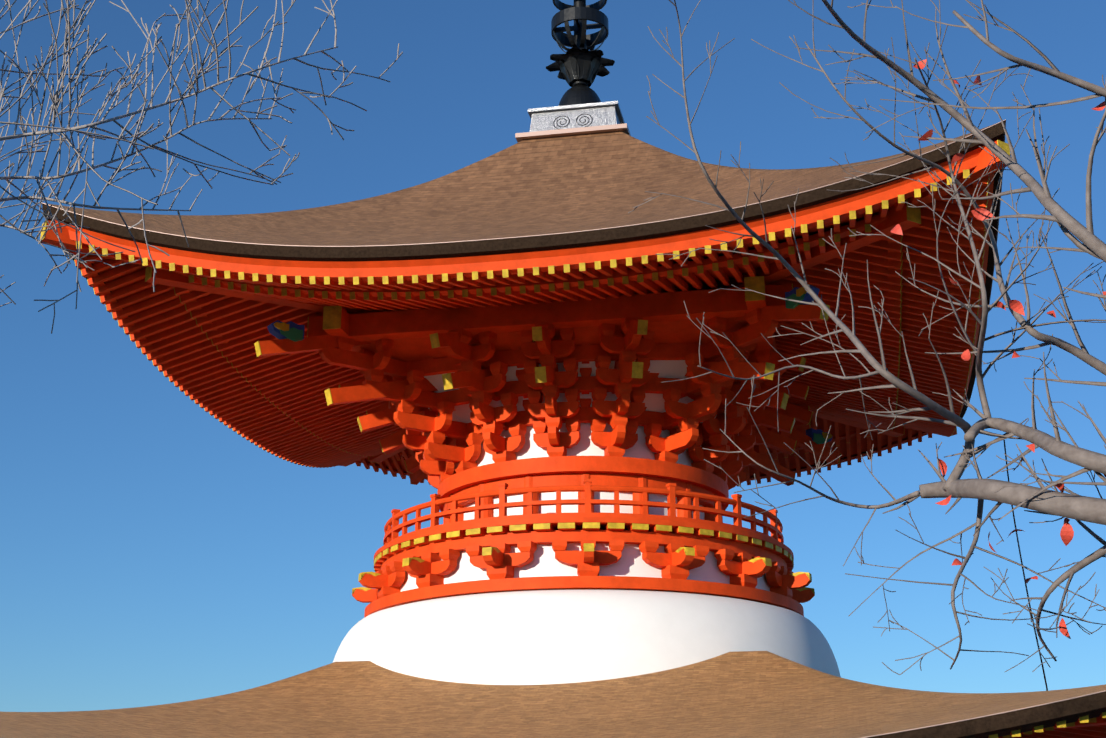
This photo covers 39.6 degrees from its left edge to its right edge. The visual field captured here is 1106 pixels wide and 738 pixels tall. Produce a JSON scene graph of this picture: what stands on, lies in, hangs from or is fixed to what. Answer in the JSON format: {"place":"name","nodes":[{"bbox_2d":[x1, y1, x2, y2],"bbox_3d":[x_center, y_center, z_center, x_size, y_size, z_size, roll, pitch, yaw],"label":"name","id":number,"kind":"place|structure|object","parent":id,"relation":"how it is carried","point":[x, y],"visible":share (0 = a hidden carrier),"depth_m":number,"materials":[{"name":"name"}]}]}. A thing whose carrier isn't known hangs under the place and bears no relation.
{"place":"outdoors","nodes":[
{"label":"outdoors","id":0,"kind":"place"},
{"bbox_2d":[258,304,839,617],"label":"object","id":1,"kind":"object","parent":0,"point":[394,372],"depth_m":14.30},
{"bbox_2d":[42,140,1006,485],"bbox_3d":[0.303,0.044,16.032,8.030,0.811,8.030,-3,-18,11],"label":"eave wood","id":2,"kind":"object","parent":1,"relation":"on","point":[172,340],"visible":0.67,"depth_m":13.96,"materials":[{"name":"wood"}]},
{"bbox_2d":[42,121,1004,417],"bbox_3d":[0.303,-0.097,16.078,7.992,0.758,7.992,-3,-18,11],"label":"bark edge","id":3,"kind":"object","parent":2,"relation":"on","point":[530,243],"visible":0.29,"depth_m":12.24,"materials":[{"name":"brown wood"}]},
{"bbox_2d":[41,119,1005,317],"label":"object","id":4,"kind":"object","parent":2,"relation":"attached to","point":[575,231],"visible":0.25,"depth_m":12.23,"materials":[{"name":"beige"}]},
{"bbox_2d":[45,124,1004,292],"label":"shingles","id":5,"kind":"object","parent":4,"relation":"on","point":[542,186],"visible":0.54,"depth_m":14.09,"materials":[{"name":"brown wood"}]},
{"bbox_2d":[515,123,630,141],"bbox_3d":[0.303,-2.342,16.802,1.200,0.050,1.200,-3,-18,11],"label":"base plate","id":6,"kind":"object","parent":5,"relation":"on","point":[623,128],"visible":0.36,"depth_m":16.25,"materials":[{"name":"grey stone"}]},
{"bbox_2d":[528,101,624,131],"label":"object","id":7,"kind":"object","parent":5,"relation":"on","point":[600,113],"visible":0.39,"depth_m":16.44,"materials":[{"name":"grey stone"}]},
{"bbox_2d":[546,0,614,128],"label":"sorin finial","id":8,"kind":"object","parent":7,"relation":"on","point":[580,64],"visible":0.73,"depth_m":17.03,"materials":[{"name":"black metal"}]},
{"bbox_2d":[40,140,1009,486],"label":"eave caps","id":9,"kind":"object","parent":2,"relation":"attached to","point":[332,314],"visible":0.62,"depth_m":12.78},
{"bbox_2d":[254,287,840,594],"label":"body caps","id":10,"kind":"object","parent":1,"relation":"on","point":[540,372],"visible":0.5,"depth_m":13.78,"materials":[{"name":"gold metal"}]},
{"bbox_2d":[267,284,832,443],"bbox_3d":[0.303,0.226,15.974,5.031,0.185,5.031,-3,-18,11],"label":"blue corner carving","id":11,"kind":"object","parent":1,"relation":"on","point":[273,330],"visible":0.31,"depth_m":14.13,"materials":[{"name":"blue wood"}]},
{"bbox_2d":[276,294,828,443],"bbox_3d":[0.303,0.256,15.964,4.941,0.130,4.941,-3,-18,11],"label":"green corner carving","id":12,"kind":"object","parent":1,"relation":"on","point":[294,334],"visible":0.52,"depth_m":14.15,"materials":[{"name":"green wood"}]},
{"bbox_2d":[0,0,1105,711],"label":"sky","id":13,"kind":"structure","parent":0,"point":[152,553],"materials":[{"name":"blue"}]},
{"bbox_2d":[1003,440,1047,690],"bbox_3d":[4.640,2.095,15.000,0.040,3.427,1.967,-3,-18,10],"label":"conductor cable","id":14,"kind":"object","parent":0,"point":[1024,576],"visible":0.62,"depth_m":15.16,"materials":[{"name":"black metal"}]},
{"bbox_3d":[0.179,8.673,12.591,9.000,0.900,10.280,-3,-18,11],"label":"stone podium","id":15,"kind":"object","parent":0,"visible":0},
{"bbox_3d":[0.303,6.216,14.043,7.600,4.667,7.600,-3,-18,11],"label":"wood","id":16,"kind":"object","parent":15,"relation":"on","visible":0},
{"bbox_2d":[988,714,1105,737],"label":"eave rafters","id":17,"kind":"object","parent":16,"relation":"on","point":[1097,729],"visible":0.06,"depth_m":10.57,"materials":[{"name":"red wood"}]},
{"bbox_2d":[0,651,1105,737],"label":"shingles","id":18,"kind":"object","parent":17,"relation":"on","point":[753,694],"visible":0.88,"depth_m":11.86,"materials":[{"name":"brown wood"}]},
{"bbox_2d":[333,589,840,684],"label":"white plaster dome","id":19,"kind":"structure","parent":18,"relation":"on","point":[543,637],"depth_m":12.99,"materials":[{"name":"white paint"}]},
{"bbox_2d":[860,690,1105,737],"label":"roof eave edge","id":20,"kind":"object","parent":17,"relation":"on","point":[1051,714],"visible":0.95,"depth_m":9.26,"materials":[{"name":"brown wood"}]},
{"bbox_2d":[989,712,1105,737],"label":"rafter ends","id":21,"kind":"object","parent":17,"relation":"attached to","point":[1060,724],"visible":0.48,"depth_m":9.34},
{"bbox_3d":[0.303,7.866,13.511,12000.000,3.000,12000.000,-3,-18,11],"label":"ground","id":22,"kind":"structure","parent":0,"visible":0},
{"bbox_2d":[0,0,402,333],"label":"cherry tree","id":23,"kind":"object","parent":22,"relation":"on","point":[55,99],"visible":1,"depth_m":4.16,"materials":[{"name":"grey plant"}]},
{"bbox_2d":[628,0,1105,674],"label":"cherry tree","id":24,"kind":"object","parent":22,"relation":"on","point":[1042,498],"visible":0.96,"depth_m":5.04,"materials":[{"name":"grey plant"}]},
{"bbox_2d":[891,59,1105,638],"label":"autumn leaves","id":25,"kind":"object","parent":24,"relation":"attached to","point":[1066,531],"visible":0.9,"depth_m":4.97,"materials":[{"name":"red plant"}]}
]}

